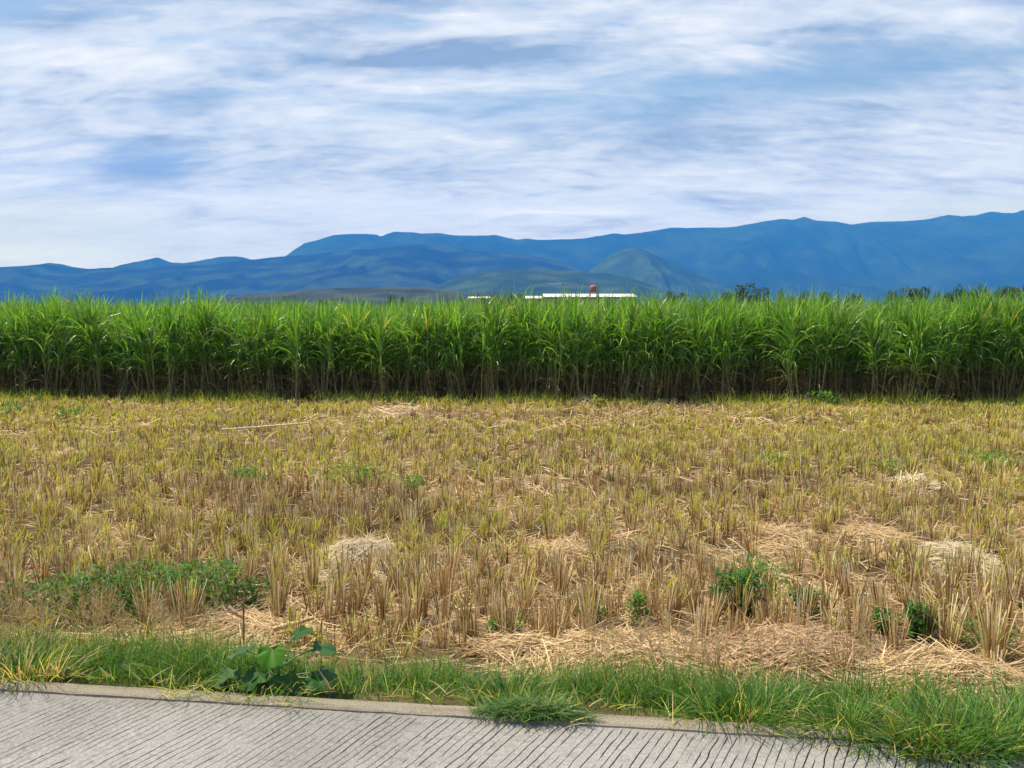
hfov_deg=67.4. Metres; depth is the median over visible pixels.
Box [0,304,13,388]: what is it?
sugarcane stool
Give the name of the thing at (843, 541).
stubble clump
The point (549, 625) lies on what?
stubble clump
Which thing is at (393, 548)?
stubble clump
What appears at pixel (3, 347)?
sugarcane stool
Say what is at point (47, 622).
stubble clump
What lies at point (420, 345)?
sugarcane stool
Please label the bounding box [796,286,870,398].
sugarcane stool
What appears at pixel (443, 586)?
stubble clump
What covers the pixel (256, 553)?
stubble clump
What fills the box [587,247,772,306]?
hill
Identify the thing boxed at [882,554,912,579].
stubble clump
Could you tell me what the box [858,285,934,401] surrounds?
sugarcane stool
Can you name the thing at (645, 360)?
sugarcane stool
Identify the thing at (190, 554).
stubble clump
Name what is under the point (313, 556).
stubble clump
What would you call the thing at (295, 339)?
sugarcane stool
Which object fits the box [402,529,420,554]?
stubble clump
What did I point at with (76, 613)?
stubble clump
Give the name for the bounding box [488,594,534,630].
stubble clump
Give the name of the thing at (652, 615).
stubble clump
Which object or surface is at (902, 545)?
stubble clump
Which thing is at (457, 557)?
stubble clump
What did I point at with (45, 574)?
stubble clump
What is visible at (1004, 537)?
stubble clump
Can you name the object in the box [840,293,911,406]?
sugarcane stool
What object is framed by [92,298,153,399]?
sugarcane stool
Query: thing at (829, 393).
weed bush
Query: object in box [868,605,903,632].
weed bush
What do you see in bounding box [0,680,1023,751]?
kerb
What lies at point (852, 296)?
tree
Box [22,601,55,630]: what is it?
stubble clump
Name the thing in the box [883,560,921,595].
stubble clump
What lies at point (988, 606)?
stubble clump
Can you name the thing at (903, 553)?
stubble clump
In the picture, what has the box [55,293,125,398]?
sugarcane stool
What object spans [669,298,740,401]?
sugarcane stool
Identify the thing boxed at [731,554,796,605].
weed bush
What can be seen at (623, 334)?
sugarcane stool
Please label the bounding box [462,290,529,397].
sugarcane stool
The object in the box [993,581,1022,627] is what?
stubble clump
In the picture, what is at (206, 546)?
stubble clump
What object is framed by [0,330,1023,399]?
sugarcane stems
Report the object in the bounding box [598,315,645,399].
sugarcane stool
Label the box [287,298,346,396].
sugarcane stool
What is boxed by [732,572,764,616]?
stubble clump
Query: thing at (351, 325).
sugarcane stool
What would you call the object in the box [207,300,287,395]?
sugarcane stool
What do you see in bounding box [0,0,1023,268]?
sky
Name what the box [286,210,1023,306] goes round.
mountain range
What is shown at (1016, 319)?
sugarcane stool
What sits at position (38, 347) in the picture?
sugarcane stool
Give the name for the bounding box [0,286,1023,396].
sugarcane field
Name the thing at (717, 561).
stubble clump
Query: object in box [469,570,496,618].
stubble clump
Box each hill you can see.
[146,287,521,309]
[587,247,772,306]
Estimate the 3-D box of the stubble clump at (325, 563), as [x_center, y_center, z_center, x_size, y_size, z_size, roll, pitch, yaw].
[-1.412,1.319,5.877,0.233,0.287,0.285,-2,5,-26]
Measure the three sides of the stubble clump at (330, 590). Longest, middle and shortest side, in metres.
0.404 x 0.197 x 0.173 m
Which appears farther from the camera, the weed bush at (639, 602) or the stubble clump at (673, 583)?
the stubble clump at (673, 583)
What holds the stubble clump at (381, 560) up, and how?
on the ground at (458, 701)
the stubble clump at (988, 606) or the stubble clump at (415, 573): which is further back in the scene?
the stubble clump at (415, 573)
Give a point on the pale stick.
(224, 429)
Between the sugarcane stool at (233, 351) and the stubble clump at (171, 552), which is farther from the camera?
the sugarcane stool at (233, 351)
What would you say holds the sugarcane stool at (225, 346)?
on the ground at (458, 701)
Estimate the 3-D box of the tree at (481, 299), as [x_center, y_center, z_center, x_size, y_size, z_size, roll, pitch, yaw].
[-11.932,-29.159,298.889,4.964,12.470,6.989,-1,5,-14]
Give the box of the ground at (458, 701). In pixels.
[0,359,1023,730]
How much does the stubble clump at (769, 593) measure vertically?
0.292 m
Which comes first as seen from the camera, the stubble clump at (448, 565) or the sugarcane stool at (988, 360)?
the stubble clump at (448, 565)
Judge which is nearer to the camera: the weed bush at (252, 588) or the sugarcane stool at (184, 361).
the weed bush at (252, 588)
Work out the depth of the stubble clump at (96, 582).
5.25 m
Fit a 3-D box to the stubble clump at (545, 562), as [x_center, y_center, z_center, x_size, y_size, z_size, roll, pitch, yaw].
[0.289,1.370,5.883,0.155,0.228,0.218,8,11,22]
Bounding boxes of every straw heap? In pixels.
[26,447,103,464]
[121,594,343,654]
[280,529,429,594]
[330,403,445,421]
[430,615,577,673]
[482,617,737,682]
[508,530,614,584]
[570,392,607,410]
[648,614,909,687]
[736,520,829,563]
[784,392,823,404]
[812,635,1023,703]
[819,516,934,566]
[822,403,868,416]
[874,469,1000,506]
[905,534,1023,593]
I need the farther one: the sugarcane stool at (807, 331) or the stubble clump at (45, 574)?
the sugarcane stool at (807, 331)
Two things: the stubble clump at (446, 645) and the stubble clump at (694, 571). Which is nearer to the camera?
the stubble clump at (446, 645)
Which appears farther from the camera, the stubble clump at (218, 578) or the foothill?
the foothill
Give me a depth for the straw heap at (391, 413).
15.99 m
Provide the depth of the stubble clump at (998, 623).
4.45 m
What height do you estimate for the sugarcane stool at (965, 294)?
3.000 m
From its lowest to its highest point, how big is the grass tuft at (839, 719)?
0.304 m
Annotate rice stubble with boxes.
[0,394,1023,643]
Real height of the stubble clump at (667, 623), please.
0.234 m
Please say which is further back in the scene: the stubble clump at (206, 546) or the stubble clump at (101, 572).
the stubble clump at (206, 546)
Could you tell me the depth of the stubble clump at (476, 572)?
5.57 m
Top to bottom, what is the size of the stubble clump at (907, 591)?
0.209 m
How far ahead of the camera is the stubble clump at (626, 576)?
5.54 m
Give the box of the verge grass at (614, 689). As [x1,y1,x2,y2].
[0,602,1023,759]
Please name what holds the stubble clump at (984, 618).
on the ground at (458, 701)
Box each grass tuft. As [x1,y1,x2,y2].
[0,623,111,697]
[443,658,576,708]
[644,654,848,750]
[754,670,928,765]
[808,681,996,767]
[844,668,1023,767]
[918,658,1023,766]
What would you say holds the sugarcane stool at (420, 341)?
on the ground at (458, 701)
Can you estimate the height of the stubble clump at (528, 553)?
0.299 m
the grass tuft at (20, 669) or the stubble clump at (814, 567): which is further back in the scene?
the stubble clump at (814, 567)
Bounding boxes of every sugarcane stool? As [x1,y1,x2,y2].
[0,287,29,394]
[0,295,53,397]
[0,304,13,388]
[0,310,34,393]
[1,290,45,393]
[2,298,67,395]
[2,299,42,392]
[5,289,63,393]
[9,287,84,398]
[9,290,74,391]
[11,284,73,395]
[40,298,107,398]
[48,289,117,399]
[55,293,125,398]
[64,291,121,395]
[69,301,119,396]
[85,298,142,396]
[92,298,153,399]
[97,302,152,397]
[99,298,176,397]
[109,315,159,394]
[111,298,178,400]
[117,310,177,396]
[129,304,185,394]
[140,291,210,398]
[143,296,217,395]
[156,312,208,396]
[157,285,234,396]
[160,314,218,396]
[178,284,240,396]
[193,300,263,397]
[194,311,235,397]
[202,301,259,395]
[205,301,245,396]
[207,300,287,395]
[217,314,280,395]
[227,295,301,398]
[230,307,285,396]
[241,302,290,397]
[246,293,300,398]
[261,299,322,400]
[268,305,322,397]
[280,304,336,399]
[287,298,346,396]
[291,298,349,398]
[294,296,348,400]
[300,299,367,399]
[302,299,363,398]
[316,297,378,398]
[318,296,372,397]
[333,294,394,398]
[341,303,405,398]
[346,303,415,396]
[348,307,409,396]
[361,301,406,394]
[371,303,437,398]
[386,304,422,395]
[391,296,449,396]
[393,296,452,401]
[400,300,441,395]
[402,300,468,397]
[423,290,487,401]
[425,294,481,399]
[433,303,482,400]
[444,291,507,399]
[457,301,502,398]
[459,282,522,402]
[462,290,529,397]
[471,298,517,394]
[476,289,532,400]
[496,282,556,399]
[498,293,550,397]
[505,292,579,399]
[509,289,567,397]
[518,297,582,400]
[531,306,574,398]
[539,284,606,397]
[542,301,596,398]
[554,284,620,395]
[560,303,604,393]
[579,305,624,397]
[580,293,640,398]
[582,290,640,401]
[596,282,661,401]
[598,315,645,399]
[614,307,675,402]
[616,298,669,399]
[621,285,691,401]
[632,297,715,399]
[633,292,695,401]
[637,294,702,404]
[640,304,698,402]
[669,292,730,397]
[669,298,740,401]
[669,302,715,400]
[688,291,767,401]
[690,287,757,399]
[704,291,762,398]
[729,291,781,399]
[732,307,783,399]
[745,278,809,399]
[752,288,822,401]
[765,278,846,396]
[769,307,846,398]
[774,295,857,396]
[777,284,841,396]
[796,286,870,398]
[801,282,862,399]
[822,299,877,399]
[823,290,882,399]
[837,298,904,398]
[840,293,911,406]
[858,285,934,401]
[877,284,938,399]
[877,298,939,399]
[877,301,933,400]
[882,286,964,402]
[897,293,978,401]
[906,298,960,400]
[926,290,994,400]
[926,296,1003,402]
[930,294,991,400]
[933,280,1005,402]
[945,287,1015,402]
[950,281,1021,403]
[959,291,1021,400]
[974,286,1023,403]
[975,286,1023,403]
[995,286,1023,398]
[996,286,1023,402]
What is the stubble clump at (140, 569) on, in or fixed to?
on the ground at (458, 701)
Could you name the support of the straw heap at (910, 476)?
on the ground at (458, 701)
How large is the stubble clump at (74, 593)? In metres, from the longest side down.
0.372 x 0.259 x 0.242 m
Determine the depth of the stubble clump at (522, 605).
5.01 m
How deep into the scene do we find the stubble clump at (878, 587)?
5.28 m
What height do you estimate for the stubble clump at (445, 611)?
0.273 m
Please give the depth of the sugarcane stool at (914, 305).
18.11 m
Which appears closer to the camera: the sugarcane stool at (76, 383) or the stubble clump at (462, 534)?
the stubble clump at (462, 534)
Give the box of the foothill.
[427,269,692,304]
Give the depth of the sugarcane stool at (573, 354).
18.80 m
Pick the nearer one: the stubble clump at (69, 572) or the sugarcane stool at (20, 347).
the stubble clump at (69, 572)
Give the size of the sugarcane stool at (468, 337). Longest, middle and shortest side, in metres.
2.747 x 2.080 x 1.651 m
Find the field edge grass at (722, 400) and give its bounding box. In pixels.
[0,384,1023,408]
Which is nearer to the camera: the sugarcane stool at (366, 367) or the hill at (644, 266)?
the sugarcane stool at (366, 367)
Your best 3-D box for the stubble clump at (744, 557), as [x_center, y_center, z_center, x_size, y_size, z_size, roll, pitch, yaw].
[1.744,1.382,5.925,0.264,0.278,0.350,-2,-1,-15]
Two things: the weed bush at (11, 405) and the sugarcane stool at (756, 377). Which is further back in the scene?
the sugarcane stool at (756, 377)
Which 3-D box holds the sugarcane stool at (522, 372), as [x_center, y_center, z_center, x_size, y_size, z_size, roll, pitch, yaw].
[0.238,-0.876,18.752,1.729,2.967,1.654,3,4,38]
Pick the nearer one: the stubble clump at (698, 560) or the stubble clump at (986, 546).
the stubble clump at (698, 560)
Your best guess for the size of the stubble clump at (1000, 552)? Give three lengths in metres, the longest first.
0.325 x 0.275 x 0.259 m
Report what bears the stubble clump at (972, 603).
on the ground at (458, 701)
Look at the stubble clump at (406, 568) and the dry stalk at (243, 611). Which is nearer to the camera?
the dry stalk at (243, 611)
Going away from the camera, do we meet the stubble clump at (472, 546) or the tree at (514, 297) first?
the stubble clump at (472, 546)
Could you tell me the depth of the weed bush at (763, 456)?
10.01 m
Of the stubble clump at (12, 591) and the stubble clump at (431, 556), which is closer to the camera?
the stubble clump at (12, 591)
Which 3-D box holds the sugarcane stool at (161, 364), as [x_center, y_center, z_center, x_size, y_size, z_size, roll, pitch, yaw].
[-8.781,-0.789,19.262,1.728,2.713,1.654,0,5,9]
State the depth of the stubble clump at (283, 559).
5.78 m
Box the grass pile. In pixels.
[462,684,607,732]
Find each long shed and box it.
[468,297,490,305]
[525,296,542,309]
[543,294,636,307]
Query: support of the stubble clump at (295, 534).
on the ground at (458, 701)
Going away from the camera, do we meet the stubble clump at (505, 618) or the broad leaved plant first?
the broad leaved plant
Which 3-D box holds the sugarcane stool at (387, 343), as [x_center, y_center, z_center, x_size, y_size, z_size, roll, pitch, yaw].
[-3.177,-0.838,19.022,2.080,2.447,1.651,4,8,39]
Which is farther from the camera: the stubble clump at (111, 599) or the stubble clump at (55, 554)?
the stubble clump at (55, 554)
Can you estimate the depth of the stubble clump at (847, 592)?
5.15 m
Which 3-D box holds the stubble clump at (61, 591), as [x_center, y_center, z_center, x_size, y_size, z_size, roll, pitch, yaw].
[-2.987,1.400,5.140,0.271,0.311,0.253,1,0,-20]
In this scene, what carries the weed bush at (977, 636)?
on the ground at (458, 701)
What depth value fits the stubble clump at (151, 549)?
5.99 m
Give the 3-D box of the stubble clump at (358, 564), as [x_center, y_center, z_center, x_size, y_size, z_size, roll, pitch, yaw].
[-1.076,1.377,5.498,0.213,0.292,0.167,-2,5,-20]
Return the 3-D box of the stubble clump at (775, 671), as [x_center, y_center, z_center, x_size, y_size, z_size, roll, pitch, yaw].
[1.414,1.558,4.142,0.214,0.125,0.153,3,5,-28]
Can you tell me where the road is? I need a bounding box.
[0,691,1023,767]
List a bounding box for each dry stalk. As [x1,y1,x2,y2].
[184,612,226,619]
[227,606,244,618]
[242,597,244,643]
[272,616,313,631]
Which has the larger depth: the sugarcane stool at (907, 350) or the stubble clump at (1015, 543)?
the sugarcane stool at (907, 350)
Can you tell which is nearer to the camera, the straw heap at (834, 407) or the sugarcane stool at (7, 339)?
the straw heap at (834, 407)
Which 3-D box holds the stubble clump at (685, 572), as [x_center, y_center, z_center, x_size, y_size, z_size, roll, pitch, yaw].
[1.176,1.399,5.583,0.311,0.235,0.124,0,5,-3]
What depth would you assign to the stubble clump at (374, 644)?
4.42 m
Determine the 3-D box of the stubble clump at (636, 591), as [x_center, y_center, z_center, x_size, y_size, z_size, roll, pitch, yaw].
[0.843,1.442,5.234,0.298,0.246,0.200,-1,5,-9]
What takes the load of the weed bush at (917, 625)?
on the ground at (458, 701)
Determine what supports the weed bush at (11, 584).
on the ground at (458, 701)
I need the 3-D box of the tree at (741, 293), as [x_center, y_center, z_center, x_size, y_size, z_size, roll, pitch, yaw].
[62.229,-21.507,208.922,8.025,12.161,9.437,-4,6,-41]
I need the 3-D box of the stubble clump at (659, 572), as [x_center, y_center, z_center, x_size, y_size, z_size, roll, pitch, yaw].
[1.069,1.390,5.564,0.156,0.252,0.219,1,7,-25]
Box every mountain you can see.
[0,244,586,308]
[113,256,250,267]
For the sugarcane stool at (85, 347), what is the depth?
19.80 m
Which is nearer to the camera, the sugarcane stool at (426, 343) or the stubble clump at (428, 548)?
the stubble clump at (428, 548)
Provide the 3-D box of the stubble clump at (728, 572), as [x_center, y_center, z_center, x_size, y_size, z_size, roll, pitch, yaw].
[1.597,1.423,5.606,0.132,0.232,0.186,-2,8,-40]
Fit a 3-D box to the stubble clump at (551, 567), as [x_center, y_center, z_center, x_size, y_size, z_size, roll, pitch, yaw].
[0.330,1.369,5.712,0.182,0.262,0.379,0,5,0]
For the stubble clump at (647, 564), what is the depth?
5.74 m
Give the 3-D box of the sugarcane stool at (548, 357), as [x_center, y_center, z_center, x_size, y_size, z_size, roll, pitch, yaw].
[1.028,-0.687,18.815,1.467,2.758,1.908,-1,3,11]
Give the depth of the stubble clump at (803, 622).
4.72 m
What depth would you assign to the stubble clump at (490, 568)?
5.55 m
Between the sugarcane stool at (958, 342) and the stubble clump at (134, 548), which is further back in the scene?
the sugarcane stool at (958, 342)
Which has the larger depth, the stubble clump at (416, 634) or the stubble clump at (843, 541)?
the stubble clump at (843, 541)
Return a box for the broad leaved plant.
[207,625,336,697]
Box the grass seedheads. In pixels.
[0,574,925,717]
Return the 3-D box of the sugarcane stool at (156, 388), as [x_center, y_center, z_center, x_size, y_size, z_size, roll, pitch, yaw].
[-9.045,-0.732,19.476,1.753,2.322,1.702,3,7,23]
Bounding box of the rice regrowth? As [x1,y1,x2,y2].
[0,392,1023,580]
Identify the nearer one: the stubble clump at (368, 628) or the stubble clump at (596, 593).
the stubble clump at (368, 628)
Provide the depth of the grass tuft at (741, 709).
3.34 m
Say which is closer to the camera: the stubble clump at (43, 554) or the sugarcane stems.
the stubble clump at (43, 554)
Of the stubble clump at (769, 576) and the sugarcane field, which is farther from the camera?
the sugarcane field
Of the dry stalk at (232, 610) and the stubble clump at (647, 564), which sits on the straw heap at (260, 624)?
the dry stalk at (232, 610)
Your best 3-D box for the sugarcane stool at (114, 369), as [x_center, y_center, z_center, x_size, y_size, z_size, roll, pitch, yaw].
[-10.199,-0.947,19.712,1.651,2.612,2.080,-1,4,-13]
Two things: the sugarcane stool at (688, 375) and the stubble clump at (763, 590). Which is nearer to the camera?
the stubble clump at (763, 590)
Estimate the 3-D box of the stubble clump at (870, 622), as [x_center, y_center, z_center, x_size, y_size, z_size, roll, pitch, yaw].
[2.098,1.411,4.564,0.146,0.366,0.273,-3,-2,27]
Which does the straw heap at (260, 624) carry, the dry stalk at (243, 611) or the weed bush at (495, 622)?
the dry stalk at (243, 611)
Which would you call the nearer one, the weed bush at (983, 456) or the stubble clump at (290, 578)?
the stubble clump at (290, 578)
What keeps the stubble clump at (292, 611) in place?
on the ground at (458, 701)
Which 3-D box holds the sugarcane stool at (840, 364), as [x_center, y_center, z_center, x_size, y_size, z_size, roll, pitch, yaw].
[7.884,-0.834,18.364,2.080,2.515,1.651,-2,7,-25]
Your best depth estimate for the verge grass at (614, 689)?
3.71 m
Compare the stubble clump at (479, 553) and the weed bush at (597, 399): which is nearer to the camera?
the stubble clump at (479, 553)
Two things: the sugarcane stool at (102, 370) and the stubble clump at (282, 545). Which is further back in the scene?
the sugarcane stool at (102, 370)
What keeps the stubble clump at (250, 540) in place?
on the ground at (458, 701)
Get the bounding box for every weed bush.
[0,400,26,417]
[0,582,18,612]
[17,567,108,620]
[55,405,84,420]
[62,556,183,616]
[161,554,244,610]
[227,465,262,485]
[232,575,269,606]
[308,458,395,486]
[393,378,410,396]
[397,474,427,491]
[485,613,526,631]
[575,598,608,624]
[587,394,606,407]
[622,589,650,624]
[707,564,766,620]
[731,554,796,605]
[752,450,786,466]
[792,586,824,613]
[803,389,843,405]
[864,457,908,476]
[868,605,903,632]
[903,599,942,638]
[918,378,937,397]
[947,614,1020,648]
[954,448,1023,469]
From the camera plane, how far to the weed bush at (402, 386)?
19.02 m
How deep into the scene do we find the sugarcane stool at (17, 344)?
18.85 m
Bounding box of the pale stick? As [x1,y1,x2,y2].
[221,422,308,430]
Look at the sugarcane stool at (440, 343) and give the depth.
18.78 m
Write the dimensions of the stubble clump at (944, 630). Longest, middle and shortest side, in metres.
0.369 x 0.354 x 0.267 m
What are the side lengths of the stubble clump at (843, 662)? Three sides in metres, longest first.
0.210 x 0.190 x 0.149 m
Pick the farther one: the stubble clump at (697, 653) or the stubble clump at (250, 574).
the stubble clump at (250, 574)
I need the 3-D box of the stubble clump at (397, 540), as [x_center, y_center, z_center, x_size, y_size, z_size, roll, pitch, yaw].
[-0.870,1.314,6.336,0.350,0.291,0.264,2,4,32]
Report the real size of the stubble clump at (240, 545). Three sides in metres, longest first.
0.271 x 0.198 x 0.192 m
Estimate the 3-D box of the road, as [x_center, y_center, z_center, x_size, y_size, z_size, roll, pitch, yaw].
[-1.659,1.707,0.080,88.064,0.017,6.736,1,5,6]
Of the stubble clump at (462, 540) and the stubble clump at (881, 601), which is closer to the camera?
the stubble clump at (881, 601)
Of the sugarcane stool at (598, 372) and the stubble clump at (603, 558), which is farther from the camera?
the sugarcane stool at (598, 372)
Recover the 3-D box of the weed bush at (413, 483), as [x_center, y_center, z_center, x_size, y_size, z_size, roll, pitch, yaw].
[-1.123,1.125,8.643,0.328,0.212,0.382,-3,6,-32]
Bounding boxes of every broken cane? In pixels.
[890,366,916,395]
[965,348,1002,400]
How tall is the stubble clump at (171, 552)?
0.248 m
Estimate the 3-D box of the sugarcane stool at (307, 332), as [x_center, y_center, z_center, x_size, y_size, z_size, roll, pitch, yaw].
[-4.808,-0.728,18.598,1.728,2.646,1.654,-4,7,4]
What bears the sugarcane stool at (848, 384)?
on the ground at (458, 701)
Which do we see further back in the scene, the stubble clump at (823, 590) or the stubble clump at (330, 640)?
the stubble clump at (823, 590)
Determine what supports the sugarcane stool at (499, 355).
on the ground at (458, 701)
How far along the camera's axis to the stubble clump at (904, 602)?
4.92 m
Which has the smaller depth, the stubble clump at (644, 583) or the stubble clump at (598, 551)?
the stubble clump at (644, 583)
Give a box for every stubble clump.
[0,529,28,558]
[0,532,33,567]
[0,545,12,579]
[0,554,21,592]
[0,555,27,601]
[1,579,28,620]
[2,542,29,576]
[18,552,52,591]
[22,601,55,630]
[26,541,53,574]
[26,606,69,638]
[28,540,54,566]
[32,546,73,582]
[35,533,57,554]
[40,544,64,569]
[47,529,77,554]
[47,572,84,615]
[52,544,79,583]
[52,557,84,581]
[52,582,116,628]
[57,536,84,556]
[58,594,91,627]
[59,569,93,617]
[61,558,91,596]
[70,549,88,571]
[73,540,98,567]
[75,524,106,552]
[75,553,103,587]
[77,562,122,608]
[86,544,114,584]
[89,539,128,573]
[91,554,134,593]
[95,535,117,558]
[96,543,125,566]
[104,543,126,573]
[106,540,149,579]
[119,537,142,563]
[122,560,156,599]
[123,537,143,560]
[125,572,169,625]
[128,539,163,567]
[129,613,168,641]
[141,533,185,570]
[143,549,166,575]
[149,550,183,579]
[154,526,175,555]
[156,573,187,622]
[162,528,209,575]
[162,537,181,564]
[164,557,191,597]
[172,567,206,626]
[181,525,213,563]
[182,533,200,552]
[194,550,222,583]
[200,534,218,557]
[200,555,235,595]
[208,531,230,566]
[214,540,241,577]
[221,566,240,602]
[225,529,251,557]
[229,549,263,585]
[231,523,252,555]
[237,545,262,576]
[238,526,258,553]
[243,543,265,571]
[245,533,266,557]
[259,534,280,561]
[259,537,304,577]
[260,537,282,588]
[260,572,290,619]
[265,522,306,552]
[265,551,288,606]
[266,532,290,567]
[267,561,300,593]
[267,612,307,645]
[281,524,300,555]
[281,598,310,636]
[281,614,327,649]
[284,560,308,591]
[291,535,305,558]
[291,577,325,615]
[294,555,321,595]
[296,532,318,559]
[300,539,326,559]
[302,545,325,587]
[310,541,338,571]
[317,626,387,657]
[319,562,349,622]
[321,608,370,647]
[325,580,373,617]
[326,560,348,599]
[327,544,356,584]
[327,553,363,616]
[337,609,368,639]
[346,555,375,590]
[349,631,392,659]
[350,569,376,605]
[356,612,436,648]
[357,544,379,582]
[358,609,409,642]
[364,592,420,638]
[368,580,397,624]
[371,572,400,611]
[373,544,398,574]
[379,541,401,558]
[379,555,401,590]
[382,635,416,664]
[384,549,419,571]
[384,557,405,594]
[385,526,428,552]
[387,563,414,602]
[390,568,424,624]
[394,542,418,567]
[399,534,425,559]
[399,617,435,650]
[401,555,436,600]
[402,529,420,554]
[402,569,435,617]
[404,547,438,584]
[407,557,439,593]
[418,535,466,565]
[420,612,453,644]
[422,558,448,595]
[422,587,457,628]
[424,530,445,554]
[424,542,441,576]
[429,565,458,602]
[430,626,458,653]
[434,544,455,567]
[435,553,457,586]
[437,555,486,588]
[438,537,473,577]
[444,612,468,649]
[446,524,469,554]
[447,561,478,597]
[448,586,480,632]
[449,531,479,559]
[454,599,483,640]
[465,535,486,556]
[467,539,491,568]
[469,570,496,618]
[469,584,519,621]
[470,541,496,576]
[473,543,491,559]
[481,556,503,588]
[482,528,506,553]
[484,566,504,596]
[486,574,538,613]
[487,533,506,561]
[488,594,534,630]
[489,588,539,633]
[490,540,514,570]
[497,558,516,585]
[508,551,552,592]
[509,530,527,557]
[510,542,538,573]
[511,576,535,623]
[515,567,540,599]
[515,570,551,606]
[522,540,548,566]
[523,544,550,583]
[527,602,576,635]
[528,541,549,566]
[538,591,578,630]
[539,547,560,574]
[539,583,574,615]
[539,597,590,638]
[542,557,584,599]
[546,548,568,579]
[554,552,573,593]
[562,544,596,582]
[562,580,605,615]
[567,580,621,629]
[575,549,617,576]
[576,576,606,615]
[577,568,603,594]
[577,572,600,631]
[584,556,611,585]
[585,559,616,590]
[586,534,608,559]
[587,534,616,564]
[598,580,628,623]
[602,588,628,619]
[607,549,628,579]
[611,541,628,564]
[611,568,636,593]
[616,538,654,573]
[616,580,665,619]
[619,565,657,595]
[620,551,643,574]
[623,531,661,551]
[623,576,654,609]
[626,534,652,555]
[636,536,652,561]
[640,554,670,582]
[650,572,679,629]
[651,558,672,590]
[653,573,706,601]
[653,576,692,617]
[654,549,693,576]
[655,560,695,587]
[658,607,713,636]
[664,574,690,620]
[665,573,699,610]
[668,553,696,584]
[675,567,705,601]
[676,552,724,579]
[678,643,706,661]
[680,540,709,577]
[682,571,725,607]
[683,581,709,622]
[686,565,708,592]
[688,593,726,645]
[700,585,730,633]
[705,652,741,681]
[706,556,731,595]
[712,590,737,620]
[723,549,754,575]
[723,598,759,637]
[724,562,734,591]
[728,568,754,627]
[730,555,762,573]
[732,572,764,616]
[734,590,784,628]
[735,566,785,609]
[737,533,760,563]
[743,554,777,596]
[743,595,771,626]
[751,578,778,608]
[760,559,783,587]
[760,576,788,614]
[760,661,794,683]
[773,595,796,625]
[780,542,808,577]
[785,584,831,627]
[787,572,816,609]
[794,535,826,555]
[801,578,826,618]
[805,552,846,576]
[806,575,846,612]
[809,533,840,565]
[809,548,823,577]
[820,585,880,635]
[821,548,862,586]
[824,644,855,671]
[827,553,853,599]
[830,529,848,557]
[833,543,853,566]
[839,553,860,572]
[839,593,871,643]
[841,571,887,614]
[846,539,884,566]
[848,535,872,556]
[851,588,877,641]
[857,577,890,607]
[869,582,890,613]
[875,552,909,576]
[880,602,910,651]
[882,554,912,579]
[883,538,900,561]
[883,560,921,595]
[885,540,933,568]
[888,544,943,581]
[890,531,917,564]
[891,577,934,606]
[893,562,961,603]
[897,547,914,566]
[900,551,924,594]
[900,588,932,629]
[907,587,951,605]
[913,594,968,640]
[922,588,947,632]
[924,581,991,613]
[925,566,955,618]
[937,548,962,574]
[938,550,969,588]
[938,589,1001,649]
[941,563,992,603]
[941,581,992,636]
[946,540,987,582]
[959,595,1021,643]
[961,598,1023,660]
[962,531,996,554]
[968,601,1014,661]
[975,551,1023,604]
[976,642,1006,667]
[977,601,1009,629]
[980,522,1011,553]
[984,541,1020,569]
[988,562,1023,614]
[990,563,1015,592]
[993,556,1023,606]
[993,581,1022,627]
[994,522,1017,549]
[999,542,1023,570]
[999,548,1022,588]
[1002,534,1023,558]
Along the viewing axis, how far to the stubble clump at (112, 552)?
6.11 m
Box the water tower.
[589,285,597,304]
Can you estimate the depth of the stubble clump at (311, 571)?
5.41 m
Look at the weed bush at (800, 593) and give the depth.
5.10 m
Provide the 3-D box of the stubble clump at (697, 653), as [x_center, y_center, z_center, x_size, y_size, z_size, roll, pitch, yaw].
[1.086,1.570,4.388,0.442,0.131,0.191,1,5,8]
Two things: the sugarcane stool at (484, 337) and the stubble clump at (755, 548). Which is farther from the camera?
the sugarcane stool at (484, 337)
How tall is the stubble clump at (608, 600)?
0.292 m
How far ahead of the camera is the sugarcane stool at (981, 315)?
17.44 m
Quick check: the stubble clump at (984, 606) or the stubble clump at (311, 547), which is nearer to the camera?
the stubble clump at (984, 606)
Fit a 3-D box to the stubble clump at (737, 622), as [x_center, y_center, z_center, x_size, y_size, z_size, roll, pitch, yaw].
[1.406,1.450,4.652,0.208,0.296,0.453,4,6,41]
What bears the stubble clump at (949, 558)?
on the ground at (458, 701)
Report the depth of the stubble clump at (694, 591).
5.05 m
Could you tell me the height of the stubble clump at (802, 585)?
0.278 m
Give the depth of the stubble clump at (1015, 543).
6.19 m
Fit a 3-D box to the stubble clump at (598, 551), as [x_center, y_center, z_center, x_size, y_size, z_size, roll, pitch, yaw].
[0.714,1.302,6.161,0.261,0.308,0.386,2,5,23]
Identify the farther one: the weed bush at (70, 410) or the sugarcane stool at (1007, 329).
the sugarcane stool at (1007, 329)
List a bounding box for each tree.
[387,295,395,308]
[476,293,485,307]
[490,292,507,306]
[505,294,523,304]
[667,290,687,306]
[724,283,759,305]
[747,287,770,303]
[817,291,830,306]
[849,293,862,304]
[886,291,900,303]
[898,286,931,304]
[934,291,948,303]
[948,284,962,301]
[959,288,976,298]
[976,285,986,299]
[996,286,1019,299]
[1009,285,1023,301]
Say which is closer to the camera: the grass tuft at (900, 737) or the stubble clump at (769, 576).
the grass tuft at (900, 737)
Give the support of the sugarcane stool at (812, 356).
on the ground at (458, 701)
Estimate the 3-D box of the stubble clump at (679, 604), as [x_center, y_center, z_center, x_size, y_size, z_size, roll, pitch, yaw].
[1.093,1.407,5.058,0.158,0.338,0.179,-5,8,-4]
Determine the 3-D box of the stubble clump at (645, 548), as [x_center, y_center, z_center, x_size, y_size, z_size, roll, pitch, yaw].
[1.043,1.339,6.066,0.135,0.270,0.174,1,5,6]

